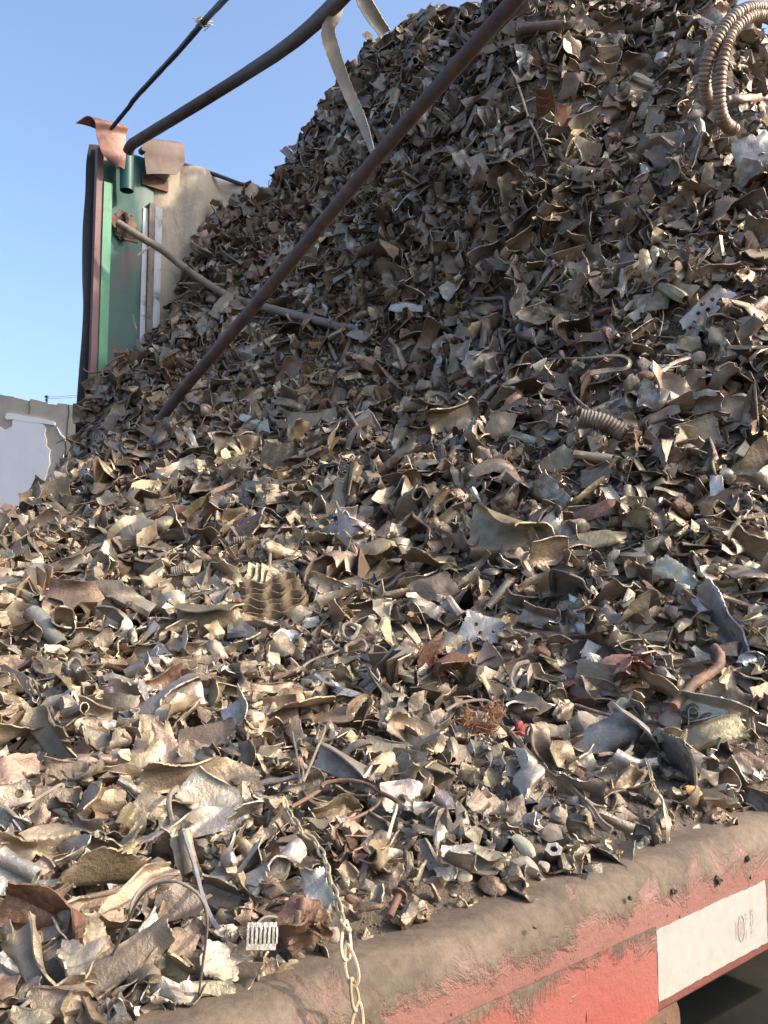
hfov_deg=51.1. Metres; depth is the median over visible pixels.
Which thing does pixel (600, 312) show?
crushed scrap lump
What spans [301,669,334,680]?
scrap strip
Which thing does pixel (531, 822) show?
crumpled scrap sheet
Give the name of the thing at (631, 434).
rust lump
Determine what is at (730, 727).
scrap sheet
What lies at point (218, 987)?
scrap sheet
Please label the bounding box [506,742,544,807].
crumpled scrap sheet
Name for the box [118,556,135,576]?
curled scrap sheet
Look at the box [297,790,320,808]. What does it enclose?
curled scrap sheet
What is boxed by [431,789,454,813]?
curled scrap sheet
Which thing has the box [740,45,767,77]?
crumpled scrap sheet
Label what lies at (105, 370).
wire
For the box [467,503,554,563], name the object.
folded scrap sheet
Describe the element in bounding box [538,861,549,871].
stone
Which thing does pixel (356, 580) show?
cupped scrap sheet
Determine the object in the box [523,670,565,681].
curled scrap sheet
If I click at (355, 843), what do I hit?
crumpled scrap sheet
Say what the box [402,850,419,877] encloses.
scrap strip
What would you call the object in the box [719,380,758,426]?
crumpled scrap sheet
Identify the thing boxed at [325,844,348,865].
crumpled scrap sheet
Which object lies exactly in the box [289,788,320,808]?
cord
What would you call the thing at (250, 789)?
scrap strip
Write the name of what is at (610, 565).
curled scrap sheet
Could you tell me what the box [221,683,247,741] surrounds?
folded scrap sheet
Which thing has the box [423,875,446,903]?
crumpled scrap sheet
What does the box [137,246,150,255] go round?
wire
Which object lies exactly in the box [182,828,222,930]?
torn strip
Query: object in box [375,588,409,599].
curled scrap sheet
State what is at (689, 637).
curled scrap sheet
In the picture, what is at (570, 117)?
scrap tube
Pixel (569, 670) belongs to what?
folded scrap sheet
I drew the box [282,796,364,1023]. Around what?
chain
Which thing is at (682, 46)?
cupped scrap sheet
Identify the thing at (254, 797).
curled scrap sheet
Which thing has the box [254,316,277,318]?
wire
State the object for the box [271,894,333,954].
crushed scrap lump
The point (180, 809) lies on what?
curled scrap sheet
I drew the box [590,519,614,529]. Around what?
curled scrap sheet
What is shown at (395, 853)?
scrap sheet
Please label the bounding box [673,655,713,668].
scrap tube
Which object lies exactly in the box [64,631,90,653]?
curled scrap sheet
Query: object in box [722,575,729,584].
crumpled scrap sheet
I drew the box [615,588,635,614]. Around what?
crumpled scrap sheet
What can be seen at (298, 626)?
scrap strip
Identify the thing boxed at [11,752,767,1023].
soil crumbs
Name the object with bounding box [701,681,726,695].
scrap sheet
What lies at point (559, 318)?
crumpled scrap sheet
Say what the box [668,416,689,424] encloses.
crumpled scrap sheet
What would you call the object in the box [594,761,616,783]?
folded scrap sheet
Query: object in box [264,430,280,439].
curled scrap sheet
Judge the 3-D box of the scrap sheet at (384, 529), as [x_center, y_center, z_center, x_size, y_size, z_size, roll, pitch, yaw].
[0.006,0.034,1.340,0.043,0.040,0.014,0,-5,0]
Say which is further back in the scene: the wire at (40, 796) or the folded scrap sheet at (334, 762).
the folded scrap sheet at (334, 762)
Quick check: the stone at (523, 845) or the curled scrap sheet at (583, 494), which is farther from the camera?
the curled scrap sheet at (583, 494)
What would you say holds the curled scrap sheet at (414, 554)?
on the packed fines
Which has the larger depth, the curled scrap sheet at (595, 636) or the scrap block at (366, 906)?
the curled scrap sheet at (595, 636)
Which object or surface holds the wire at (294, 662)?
on the packed fines
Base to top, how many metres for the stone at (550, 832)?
0.011 m
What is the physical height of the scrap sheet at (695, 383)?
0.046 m
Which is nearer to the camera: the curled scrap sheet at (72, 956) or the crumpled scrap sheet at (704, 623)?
the curled scrap sheet at (72, 956)
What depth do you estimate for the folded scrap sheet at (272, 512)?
1.55 m
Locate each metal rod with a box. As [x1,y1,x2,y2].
[174,289,191,300]
[179,282,229,286]
[337,337,353,368]
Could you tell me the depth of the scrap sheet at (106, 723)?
0.73 m
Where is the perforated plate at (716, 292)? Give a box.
[679,283,736,330]
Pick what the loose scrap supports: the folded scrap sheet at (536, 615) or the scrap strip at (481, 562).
the scrap strip at (481, 562)
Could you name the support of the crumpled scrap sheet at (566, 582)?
on the packed fines
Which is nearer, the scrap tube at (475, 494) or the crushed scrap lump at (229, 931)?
the crushed scrap lump at (229, 931)
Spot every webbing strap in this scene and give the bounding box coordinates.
[321,8,373,152]
[356,0,390,38]
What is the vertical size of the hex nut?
0.014 m
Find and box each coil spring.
[169,564,187,574]
[231,535,253,545]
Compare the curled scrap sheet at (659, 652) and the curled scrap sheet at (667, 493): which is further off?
the curled scrap sheet at (667, 493)
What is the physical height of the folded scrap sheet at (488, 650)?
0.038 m
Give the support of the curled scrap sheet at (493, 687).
on the packed fines
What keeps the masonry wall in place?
on the ground
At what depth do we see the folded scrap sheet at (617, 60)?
2.15 m
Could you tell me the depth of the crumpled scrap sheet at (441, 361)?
1.99 m
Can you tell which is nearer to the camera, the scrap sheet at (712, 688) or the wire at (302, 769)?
the wire at (302, 769)
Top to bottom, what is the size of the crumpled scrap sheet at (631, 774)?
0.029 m
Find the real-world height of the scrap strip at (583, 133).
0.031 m
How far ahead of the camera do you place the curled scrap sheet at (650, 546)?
1.12 m
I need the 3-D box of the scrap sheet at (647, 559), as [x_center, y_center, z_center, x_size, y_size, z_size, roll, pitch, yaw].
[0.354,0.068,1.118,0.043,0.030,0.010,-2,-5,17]
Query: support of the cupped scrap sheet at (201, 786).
on the loose scrap
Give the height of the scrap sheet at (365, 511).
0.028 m
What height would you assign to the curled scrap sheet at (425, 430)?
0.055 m
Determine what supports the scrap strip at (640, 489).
on the loose scrap
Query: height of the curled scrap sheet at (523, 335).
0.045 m
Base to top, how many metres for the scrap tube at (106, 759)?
0.014 m
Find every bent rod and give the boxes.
[194,540,207,564]
[269,404,283,423]
[508,660,529,692]
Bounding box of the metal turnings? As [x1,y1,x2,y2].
[650,364,680,372]
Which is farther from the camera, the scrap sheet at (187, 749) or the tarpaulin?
the tarpaulin
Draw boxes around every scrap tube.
[0,705,18,716]
[0,846,41,895]
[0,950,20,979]
[23,605,68,655]
[27,510,34,533]
[37,879,75,889]
[76,747,143,765]
[117,776,141,796]
[169,828,197,879]
[209,479,235,493]
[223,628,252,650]
[320,629,347,645]
[439,595,465,616]
[465,487,482,504]
[477,384,498,408]
[486,579,513,610]
[513,668,523,687]
[516,20,563,37]
[518,560,534,577]
[567,114,577,123]
[572,450,612,465]
[595,808,635,835]
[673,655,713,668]
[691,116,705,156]
[722,593,750,610]
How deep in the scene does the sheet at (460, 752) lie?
0.72 m
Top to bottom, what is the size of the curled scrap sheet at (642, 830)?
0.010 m
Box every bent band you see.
[531,354,631,375]
[653,355,690,384]
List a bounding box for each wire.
[5,998,30,1023]
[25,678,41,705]
[26,783,64,809]
[44,758,76,774]
[56,424,99,443]
[59,662,68,674]
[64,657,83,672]
[82,368,109,373]
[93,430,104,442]
[102,354,124,377]
[103,398,126,419]
[111,880,208,994]
[128,872,179,916]
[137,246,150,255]
[166,785,178,823]
[172,298,212,306]
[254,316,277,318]
[254,915,277,929]
[260,538,271,566]
[272,524,287,541]
[290,657,303,674]
[291,731,300,783]
[295,650,339,672]
[297,767,303,783]
[302,723,325,782]
[319,327,329,356]
[319,459,323,475]
[327,341,337,361]
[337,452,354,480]
[356,393,373,412]
[362,571,420,588]
[380,325,390,350]
[439,300,468,317]
[444,698,493,711]
[473,296,506,327]
[497,327,506,369]
[514,97,535,106]
[516,82,549,170]
[531,122,542,159]
[568,383,591,410]
[574,703,634,756]
[657,336,674,338]
[729,61,747,67]
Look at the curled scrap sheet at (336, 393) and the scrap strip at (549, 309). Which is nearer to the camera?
the scrap strip at (549, 309)
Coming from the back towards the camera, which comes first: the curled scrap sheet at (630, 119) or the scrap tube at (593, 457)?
the curled scrap sheet at (630, 119)
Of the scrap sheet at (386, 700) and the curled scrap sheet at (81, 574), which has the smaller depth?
the scrap sheet at (386, 700)
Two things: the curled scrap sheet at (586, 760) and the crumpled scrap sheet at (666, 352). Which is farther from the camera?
the crumpled scrap sheet at (666, 352)
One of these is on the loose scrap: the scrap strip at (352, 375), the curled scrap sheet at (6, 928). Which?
the scrap strip at (352, 375)
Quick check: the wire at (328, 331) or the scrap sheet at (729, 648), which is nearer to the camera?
the scrap sheet at (729, 648)
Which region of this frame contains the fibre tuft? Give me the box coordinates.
[455,695,507,737]
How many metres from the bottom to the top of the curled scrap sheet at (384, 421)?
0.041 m
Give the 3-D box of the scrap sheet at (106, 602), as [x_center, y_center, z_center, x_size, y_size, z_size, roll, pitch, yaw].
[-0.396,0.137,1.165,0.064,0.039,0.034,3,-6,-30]
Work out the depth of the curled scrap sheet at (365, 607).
1.09 m
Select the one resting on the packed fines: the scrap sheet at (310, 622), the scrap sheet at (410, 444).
the scrap sheet at (310, 622)
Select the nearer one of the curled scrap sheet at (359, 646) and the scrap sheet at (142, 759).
the scrap sheet at (142, 759)
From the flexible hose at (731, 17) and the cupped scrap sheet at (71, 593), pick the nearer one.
the cupped scrap sheet at (71, 593)
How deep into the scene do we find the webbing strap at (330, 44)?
1.85 m
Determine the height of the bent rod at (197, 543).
0.060 m
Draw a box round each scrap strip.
[98,685,113,693]
[192,860,202,880]
[222,658,252,664]
[236,785,253,794]
[250,682,294,692]
[295,619,311,638]
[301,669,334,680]
[330,481,345,511]
[342,372,365,381]
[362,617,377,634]
[401,637,419,656]
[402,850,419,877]
[408,316,440,360]
[463,549,490,571]
[521,569,533,577]
[523,735,530,742]
[537,564,550,570]
[539,302,578,319]
[561,131,586,142]
[562,550,589,556]
[632,484,647,496]
[637,405,680,426]
[734,511,767,520]
[748,694,759,756]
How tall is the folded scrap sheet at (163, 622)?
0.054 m
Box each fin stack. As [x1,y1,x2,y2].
[239,571,308,622]
[241,562,281,582]
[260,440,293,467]
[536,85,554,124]
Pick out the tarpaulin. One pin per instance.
(184, 204)
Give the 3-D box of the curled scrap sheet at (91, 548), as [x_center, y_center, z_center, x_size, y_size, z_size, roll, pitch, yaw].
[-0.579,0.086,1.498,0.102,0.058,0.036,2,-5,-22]
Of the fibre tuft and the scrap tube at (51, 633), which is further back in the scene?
the scrap tube at (51, 633)
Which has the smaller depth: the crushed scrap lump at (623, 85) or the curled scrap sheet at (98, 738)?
the curled scrap sheet at (98, 738)
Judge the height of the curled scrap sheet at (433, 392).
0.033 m
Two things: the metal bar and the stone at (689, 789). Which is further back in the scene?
the metal bar
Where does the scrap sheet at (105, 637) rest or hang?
on the loose scrap
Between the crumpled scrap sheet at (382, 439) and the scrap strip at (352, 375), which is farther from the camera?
the scrap strip at (352, 375)
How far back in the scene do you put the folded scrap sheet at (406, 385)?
2.04 m
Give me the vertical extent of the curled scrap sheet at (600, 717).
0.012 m
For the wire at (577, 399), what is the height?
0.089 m
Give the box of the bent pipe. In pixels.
[668,643,725,711]
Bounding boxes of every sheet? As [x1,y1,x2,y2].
[0,654,25,664]
[0,692,22,707]
[0,753,42,785]
[0,805,33,839]
[0,823,13,844]
[0,830,37,860]
[0,881,88,942]
[0,919,13,942]
[0,974,20,1000]
[1,589,22,601]
[1,911,55,985]
[8,1005,53,1023]
[12,571,23,575]
[18,705,76,759]
[24,803,52,829]
[29,984,93,1017]
[31,785,81,810]
[34,854,55,875]
[41,577,104,617]
[42,664,72,699]
[43,755,88,785]
[48,543,100,565]
[49,846,151,889]
[53,563,62,571]
[53,569,82,577]
[54,938,103,983]
[54,972,85,985]
[55,881,70,897]
[57,834,92,850]
[59,990,77,1023]
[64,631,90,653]
[67,861,181,911]
[71,563,90,579]
[72,779,105,819]
[73,500,96,511]
[73,813,103,831]
[74,627,100,639]
[74,718,111,752]
[75,827,113,854]
[75,996,105,1023]
[79,527,108,539]
[82,918,114,955]
[86,917,175,993]
[90,628,115,647]
[91,789,126,814]
[91,837,122,848]
[93,698,104,704]
[96,670,113,685]
[96,717,131,729]
[98,599,110,611]
[100,539,111,554]
[100,658,127,672]
[105,658,143,668]
[115,801,150,833]
[116,673,208,727]
[117,821,142,849]
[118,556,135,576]
[118,839,141,854]
[125,892,155,910]
[128,751,151,770]
[128,947,168,975]
[132,714,158,750]
[132,907,157,935]
[133,642,168,658]
[134,552,167,576]
[134,678,151,690]
[134,756,264,796]
[134,788,166,821]
[135,805,236,845]
[139,612,176,638]
[142,651,160,679]
[146,662,182,691]
[151,719,191,764]
[154,883,212,921]
[160,952,195,982]
[162,571,192,583]
[162,590,203,616]
[166,927,199,961]
[170,653,220,666]
[172,799,194,817]
[173,659,215,672]
[175,603,243,634]
[175,739,199,763]
[175,765,244,809]
[178,717,236,749]
[178,978,235,995]
[179,640,208,656]
[181,492,211,518]
[183,569,210,586]
[185,589,213,598]
[187,512,212,534]
[199,937,241,981]
[202,873,241,913]
[207,676,226,707]
[209,586,230,603]
[217,682,241,698]
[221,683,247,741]
[223,734,238,758]
[227,800,263,832]
[237,837,306,905]
[251,792,292,812]
[255,742,290,762]
[256,506,285,522]
[256,951,268,980]
[260,773,300,786]
[262,694,298,729]
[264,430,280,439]
[264,687,335,728]
[265,633,295,657]
[273,666,308,680]
[280,446,329,463]
[280,876,300,896]
[281,785,303,793]
[286,406,336,435]
[287,333,301,358]
[294,490,317,500]
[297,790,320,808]
[299,866,334,908]
[302,552,316,562]
[302,616,320,628]
[302,768,325,790]
[303,817,333,830]
[306,693,374,737]
[308,513,319,531]
[311,739,385,794]
[311,793,361,820]
[323,903,332,924]
[325,500,334,513]
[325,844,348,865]
[327,380,346,406]
[328,823,368,868]
[331,784,368,802]
[332,576,364,600]
[333,655,360,668]
[335,500,374,548]
[336,859,359,883]
[341,816,372,848]
[342,729,358,748]
[347,598,386,615]
[347,635,374,651]
[355,342,374,356]
[358,505,373,517]
[358,647,371,666]
[360,666,395,693]
[361,434,388,451]
[361,538,397,566]
[365,735,409,754]
[366,810,389,829]
[368,883,384,901]
[371,361,399,383]
[374,617,398,646]
[375,521,390,536]
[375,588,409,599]
[376,418,394,426]
[379,778,425,820]
[380,692,406,707]
[384,434,417,467]
[387,862,404,896]
[388,302,423,322]
[388,337,407,368]
[388,847,402,858]
[389,424,406,450]
[397,337,415,349]
[397,521,411,537]
[397,903,403,910]
[398,380,416,390]
[398,547,463,571]
[401,623,423,647]
[404,717,448,754]
[406,571,458,601]
[406,592,449,629]
[409,424,430,442]
[410,682,442,697]
[411,511,429,535]
[411,823,436,836]
[412,859,426,888]
[417,837,443,869]
[418,760,454,792]
[420,708,446,727]
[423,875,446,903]
[425,390,457,401]
[425,396,478,436]
[429,514,451,532]
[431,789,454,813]
[432,683,456,702]
[433,866,457,881]
[434,353,447,374]
[439,632,461,652]
[440,320,452,332]
[440,841,476,873]
[445,737,470,764]
[453,445,467,454]
[456,760,479,787]
[457,565,481,588]
[465,823,494,842]
[466,739,483,753]
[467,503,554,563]
[468,446,491,464]
[468,787,492,797]
[471,312,481,321]
[473,301,494,315]
[473,664,504,682]
[474,842,510,875]
[476,642,508,675]
[477,576,489,599]
[478,612,519,633]
[478,671,510,711]
[485,410,517,440]
[485,741,510,759]
[485,843,495,851]
[501,376,524,397]
[503,720,526,741]
[504,794,526,816]
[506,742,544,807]
[507,430,536,444]
[507,808,525,825]
[512,328,534,341]
[517,600,561,628]
[518,420,548,433]
[521,811,543,837]
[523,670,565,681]
[527,473,562,501]
[531,48,542,67]
[531,357,555,370]
[535,347,558,357]
[535,434,555,459]
[535,721,570,740]
[538,391,555,404]
[538,444,577,472]
[542,590,568,600]
[543,682,569,703]
[546,64,571,80]
[546,634,578,650]
[547,370,569,389]
[548,568,597,599]
[549,313,578,338]
[552,35,590,44]
[555,772,606,802]
[560,660,577,678]
[561,518,590,533]
[562,833,589,855]
[564,476,606,509]
[564,530,626,550]
[566,0,573,13]
[567,744,597,771]
[569,630,601,642]
[572,498,619,520]
[572,700,697,785]
[574,330,613,342]
[580,46,595,62]
[580,796,606,811]
[581,101,621,127]
[584,24,592,35]
[587,374,617,387]
[589,83,616,102]
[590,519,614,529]
[591,373,639,412]
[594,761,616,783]
[596,713,610,720]
[598,17,624,38]
[598,558,618,578]
[599,486,621,501]
[602,624,633,648]
[606,697,629,712]
[606,762,647,797]
[607,299,621,325]
[611,52,621,78]
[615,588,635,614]
[615,804,638,820]
[619,50,650,77]
[620,136,639,153]
[621,411,640,430]
[622,484,634,501]
[623,111,635,135]
[623,303,647,325]
[625,695,651,722]
[626,779,660,808]
[629,444,653,466]
[631,318,656,341]
[631,820,650,835]
[634,630,669,641]
[635,836,649,849]
[636,291,669,311]
[638,550,653,564]
[639,162,656,186]
[640,36,659,52]
[642,538,659,554]
[642,580,674,601]
[643,105,668,133]
[644,639,667,654]
[649,605,662,618]
[651,486,682,498]
[652,360,694,405]
[653,554,698,592]
[654,60,681,84]
[657,348,684,361]
[657,706,681,728]
[663,0,685,17]
[663,577,689,597]
[668,389,723,416]
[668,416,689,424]
[673,39,699,60]
[673,414,723,443]
[674,618,692,641]
[675,121,689,141]
[675,335,701,352]
[675,542,720,551]
[677,631,695,643]
[679,74,698,97]
[680,689,757,722]
[681,597,697,611]
[684,0,722,28]
[685,369,706,391]
[686,712,750,750]
[690,437,739,467]
[691,577,749,651]
[696,612,718,642]
[698,161,727,173]
[698,485,741,510]
[698,768,719,784]
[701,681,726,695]
[702,756,719,770]
[706,737,721,762]
[711,556,730,566]
[713,516,752,533]
[713,755,748,786]
[715,1,730,16]
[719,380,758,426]
[720,640,737,655]
[720,686,750,705]
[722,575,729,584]
[728,744,764,769]
[730,784,744,803]
[731,129,767,177]
[731,431,757,458]
[735,651,767,668]
[737,762,759,773]
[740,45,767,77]
[742,621,767,647]
[744,526,763,536]
[744,560,759,568]
[761,106,767,124]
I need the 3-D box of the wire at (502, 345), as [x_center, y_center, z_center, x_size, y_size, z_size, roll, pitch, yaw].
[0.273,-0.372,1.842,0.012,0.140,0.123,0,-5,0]
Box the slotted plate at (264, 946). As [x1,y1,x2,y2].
[246,922,277,950]
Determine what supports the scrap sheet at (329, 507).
on the loose scrap
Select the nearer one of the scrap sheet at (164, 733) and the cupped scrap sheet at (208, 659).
the scrap sheet at (164, 733)
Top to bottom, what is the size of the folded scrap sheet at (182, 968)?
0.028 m
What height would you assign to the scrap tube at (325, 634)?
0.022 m
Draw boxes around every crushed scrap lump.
[149,857,165,862]
[213,924,237,942]
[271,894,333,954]
[339,877,349,889]
[358,878,374,893]
[360,385,375,393]
[416,379,432,393]
[566,804,602,844]
[594,307,611,316]
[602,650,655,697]
[606,549,619,561]
[619,76,632,90]
[653,806,674,829]
[654,52,666,66]
[664,606,682,622]
[665,787,682,799]
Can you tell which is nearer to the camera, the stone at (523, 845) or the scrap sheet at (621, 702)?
the stone at (523, 845)
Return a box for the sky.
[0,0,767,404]
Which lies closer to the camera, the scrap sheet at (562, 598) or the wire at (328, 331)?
the scrap sheet at (562, 598)
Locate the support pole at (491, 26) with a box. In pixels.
[155,0,525,420]
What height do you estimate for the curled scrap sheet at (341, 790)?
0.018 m
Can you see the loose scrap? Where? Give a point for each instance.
(630, 254)
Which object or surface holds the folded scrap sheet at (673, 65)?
on the loose scrap
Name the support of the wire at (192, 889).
on the loose scrap
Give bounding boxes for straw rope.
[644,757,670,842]
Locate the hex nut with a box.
[543,842,562,861]
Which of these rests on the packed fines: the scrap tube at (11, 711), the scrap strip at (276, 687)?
the scrap strip at (276, 687)
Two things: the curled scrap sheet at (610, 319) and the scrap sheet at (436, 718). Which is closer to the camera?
the scrap sheet at (436, 718)
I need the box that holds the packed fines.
[0,0,767,1023]
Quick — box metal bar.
[725,93,767,104]
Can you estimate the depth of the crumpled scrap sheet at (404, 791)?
0.60 m
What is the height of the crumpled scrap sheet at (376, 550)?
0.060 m
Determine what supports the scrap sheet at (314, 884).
on the packed fines
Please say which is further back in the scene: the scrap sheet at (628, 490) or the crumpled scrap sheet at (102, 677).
the scrap sheet at (628, 490)
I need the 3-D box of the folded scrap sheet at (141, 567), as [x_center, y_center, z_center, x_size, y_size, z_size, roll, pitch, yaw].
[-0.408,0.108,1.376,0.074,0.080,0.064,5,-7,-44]
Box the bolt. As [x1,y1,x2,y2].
[386,887,406,918]
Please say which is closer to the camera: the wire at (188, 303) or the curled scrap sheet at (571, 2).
the curled scrap sheet at (571, 2)
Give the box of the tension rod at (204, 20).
[109,0,228,130]
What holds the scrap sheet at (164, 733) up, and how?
on the loose scrap
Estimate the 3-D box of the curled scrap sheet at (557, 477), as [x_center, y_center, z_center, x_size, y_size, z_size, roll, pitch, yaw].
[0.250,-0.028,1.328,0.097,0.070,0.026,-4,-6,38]
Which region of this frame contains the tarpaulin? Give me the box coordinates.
[75,144,265,432]
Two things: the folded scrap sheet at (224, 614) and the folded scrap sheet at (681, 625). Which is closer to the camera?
the folded scrap sheet at (681, 625)
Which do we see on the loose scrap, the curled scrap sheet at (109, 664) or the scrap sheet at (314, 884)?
the curled scrap sheet at (109, 664)
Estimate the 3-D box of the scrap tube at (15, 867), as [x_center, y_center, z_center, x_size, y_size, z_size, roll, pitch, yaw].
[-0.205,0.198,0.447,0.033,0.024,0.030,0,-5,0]
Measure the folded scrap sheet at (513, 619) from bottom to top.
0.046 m
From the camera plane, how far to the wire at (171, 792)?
0.55 m
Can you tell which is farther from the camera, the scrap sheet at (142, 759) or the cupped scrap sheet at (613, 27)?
the cupped scrap sheet at (613, 27)
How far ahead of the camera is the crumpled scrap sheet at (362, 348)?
2.21 m
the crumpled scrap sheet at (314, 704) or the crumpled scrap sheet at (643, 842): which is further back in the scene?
the crumpled scrap sheet at (314, 704)
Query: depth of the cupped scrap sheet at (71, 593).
1.15 m
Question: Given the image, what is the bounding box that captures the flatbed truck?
[76,116,767,1023]
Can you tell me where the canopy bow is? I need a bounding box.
[123,0,350,155]
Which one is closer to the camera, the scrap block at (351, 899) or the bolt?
the bolt
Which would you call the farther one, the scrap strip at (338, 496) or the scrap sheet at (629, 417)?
the scrap strip at (338, 496)
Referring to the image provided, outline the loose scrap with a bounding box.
[0,0,767,1023]
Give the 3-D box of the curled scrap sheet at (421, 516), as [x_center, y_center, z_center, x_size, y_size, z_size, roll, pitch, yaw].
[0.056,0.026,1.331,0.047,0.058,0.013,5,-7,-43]
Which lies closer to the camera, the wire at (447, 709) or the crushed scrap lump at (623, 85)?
the wire at (447, 709)
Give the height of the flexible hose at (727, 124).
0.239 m
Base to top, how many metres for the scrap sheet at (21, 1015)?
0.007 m
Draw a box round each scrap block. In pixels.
[344,894,359,903]
[353,902,383,911]
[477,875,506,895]
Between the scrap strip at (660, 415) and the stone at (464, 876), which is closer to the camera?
the stone at (464, 876)
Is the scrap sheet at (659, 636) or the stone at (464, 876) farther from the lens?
the scrap sheet at (659, 636)
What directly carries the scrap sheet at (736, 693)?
on the loose scrap
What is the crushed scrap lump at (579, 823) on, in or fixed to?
on the packed fines
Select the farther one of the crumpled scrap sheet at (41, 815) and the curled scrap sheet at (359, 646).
the curled scrap sheet at (359, 646)
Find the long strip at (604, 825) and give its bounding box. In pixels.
[509,730,613,833]
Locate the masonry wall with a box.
[0,394,74,511]
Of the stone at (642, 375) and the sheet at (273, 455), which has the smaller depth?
the stone at (642, 375)
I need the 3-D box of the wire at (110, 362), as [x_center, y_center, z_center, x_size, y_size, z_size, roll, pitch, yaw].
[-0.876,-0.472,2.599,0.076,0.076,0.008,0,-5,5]
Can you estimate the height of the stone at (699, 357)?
0.028 m
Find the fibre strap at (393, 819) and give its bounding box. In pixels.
[386,803,397,838]
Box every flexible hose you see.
[697,0,767,109]
[712,9,767,135]
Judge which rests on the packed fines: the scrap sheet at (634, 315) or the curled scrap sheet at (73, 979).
the curled scrap sheet at (73, 979)
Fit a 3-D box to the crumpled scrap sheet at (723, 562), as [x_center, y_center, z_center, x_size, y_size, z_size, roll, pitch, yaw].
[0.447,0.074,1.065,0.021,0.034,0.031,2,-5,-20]
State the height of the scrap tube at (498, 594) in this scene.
0.044 m
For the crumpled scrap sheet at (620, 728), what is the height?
0.100 m
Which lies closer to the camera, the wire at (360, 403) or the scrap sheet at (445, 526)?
the scrap sheet at (445, 526)
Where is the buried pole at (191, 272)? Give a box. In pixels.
[115,219,363,331]
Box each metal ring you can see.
[321,639,339,647]
[340,622,359,640]
[343,638,367,653]
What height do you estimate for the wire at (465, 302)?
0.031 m
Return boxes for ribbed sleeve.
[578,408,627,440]
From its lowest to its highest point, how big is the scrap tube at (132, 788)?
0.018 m
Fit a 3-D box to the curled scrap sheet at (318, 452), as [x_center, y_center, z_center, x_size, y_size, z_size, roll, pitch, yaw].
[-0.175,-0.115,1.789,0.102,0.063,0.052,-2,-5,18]
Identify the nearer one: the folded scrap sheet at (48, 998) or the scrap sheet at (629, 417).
the folded scrap sheet at (48, 998)
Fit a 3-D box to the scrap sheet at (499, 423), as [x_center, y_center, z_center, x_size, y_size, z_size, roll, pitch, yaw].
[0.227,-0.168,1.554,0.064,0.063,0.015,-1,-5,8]
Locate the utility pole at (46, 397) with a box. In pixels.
[44,395,75,402]
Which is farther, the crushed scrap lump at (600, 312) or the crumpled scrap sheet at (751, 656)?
the crushed scrap lump at (600, 312)
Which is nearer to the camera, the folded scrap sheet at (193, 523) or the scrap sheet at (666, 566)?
the scrap sheet at (666, 566)
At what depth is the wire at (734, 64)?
2.02 m
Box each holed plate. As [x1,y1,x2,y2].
[0,779,34,809]
[457,610,504,645]
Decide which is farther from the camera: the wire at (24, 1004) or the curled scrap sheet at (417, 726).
the curled scrap sheet at (417, 726)
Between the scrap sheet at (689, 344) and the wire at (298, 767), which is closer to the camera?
the wire at (298, 767)
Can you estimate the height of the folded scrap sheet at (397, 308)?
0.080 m
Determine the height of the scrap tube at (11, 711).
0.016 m
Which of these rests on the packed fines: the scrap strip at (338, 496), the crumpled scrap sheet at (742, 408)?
the scrap strip at (338, 496)
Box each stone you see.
[67,896,80,908]
[328,927,339,943]
[448,370,463,384]
[457,870,472,881]
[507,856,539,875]
[511,834,535,857]
[533,646,550,656]
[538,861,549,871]
[540,824,562,841]
[549,806,566,824]
[569,711,596,732]
[637,371,654,382]
[685,785,702,795]
[689,351,705,364]
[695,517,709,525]
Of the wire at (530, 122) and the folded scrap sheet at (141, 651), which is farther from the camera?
the wire at (530, 122)
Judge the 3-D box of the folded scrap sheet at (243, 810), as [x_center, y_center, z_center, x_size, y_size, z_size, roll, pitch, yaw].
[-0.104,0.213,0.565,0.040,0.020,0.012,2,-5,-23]
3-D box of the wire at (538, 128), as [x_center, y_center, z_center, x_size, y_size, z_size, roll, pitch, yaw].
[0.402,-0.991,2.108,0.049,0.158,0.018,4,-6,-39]
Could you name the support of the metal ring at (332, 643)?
on the loose scrap
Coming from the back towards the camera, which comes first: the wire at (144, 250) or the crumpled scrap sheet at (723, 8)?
the wire at (144, 250)
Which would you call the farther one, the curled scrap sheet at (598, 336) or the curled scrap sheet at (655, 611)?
the curled scrap sheet at (598, 336)
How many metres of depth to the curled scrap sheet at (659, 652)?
0.92 m
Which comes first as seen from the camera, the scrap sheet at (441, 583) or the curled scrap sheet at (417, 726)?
the curled scrap sheet at (417, 726)
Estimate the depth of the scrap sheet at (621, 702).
0.82 m
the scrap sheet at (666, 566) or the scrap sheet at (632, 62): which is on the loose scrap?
the scrap sheet at (632, 62)
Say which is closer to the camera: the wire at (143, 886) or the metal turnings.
the wire at (143, 886)
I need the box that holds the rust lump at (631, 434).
[621,423,641,444]
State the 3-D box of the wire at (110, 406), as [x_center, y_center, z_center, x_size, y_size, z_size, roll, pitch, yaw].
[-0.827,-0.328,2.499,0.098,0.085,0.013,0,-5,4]
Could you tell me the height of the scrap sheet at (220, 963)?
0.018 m
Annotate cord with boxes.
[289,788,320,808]
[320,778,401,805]
[334,794,380,828]
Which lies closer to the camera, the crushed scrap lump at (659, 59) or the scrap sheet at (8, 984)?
the scrap sheet at (8, 984)
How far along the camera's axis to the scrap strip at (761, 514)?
1.16 m
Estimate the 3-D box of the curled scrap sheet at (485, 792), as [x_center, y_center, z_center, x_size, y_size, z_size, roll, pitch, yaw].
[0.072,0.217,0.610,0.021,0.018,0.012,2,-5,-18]

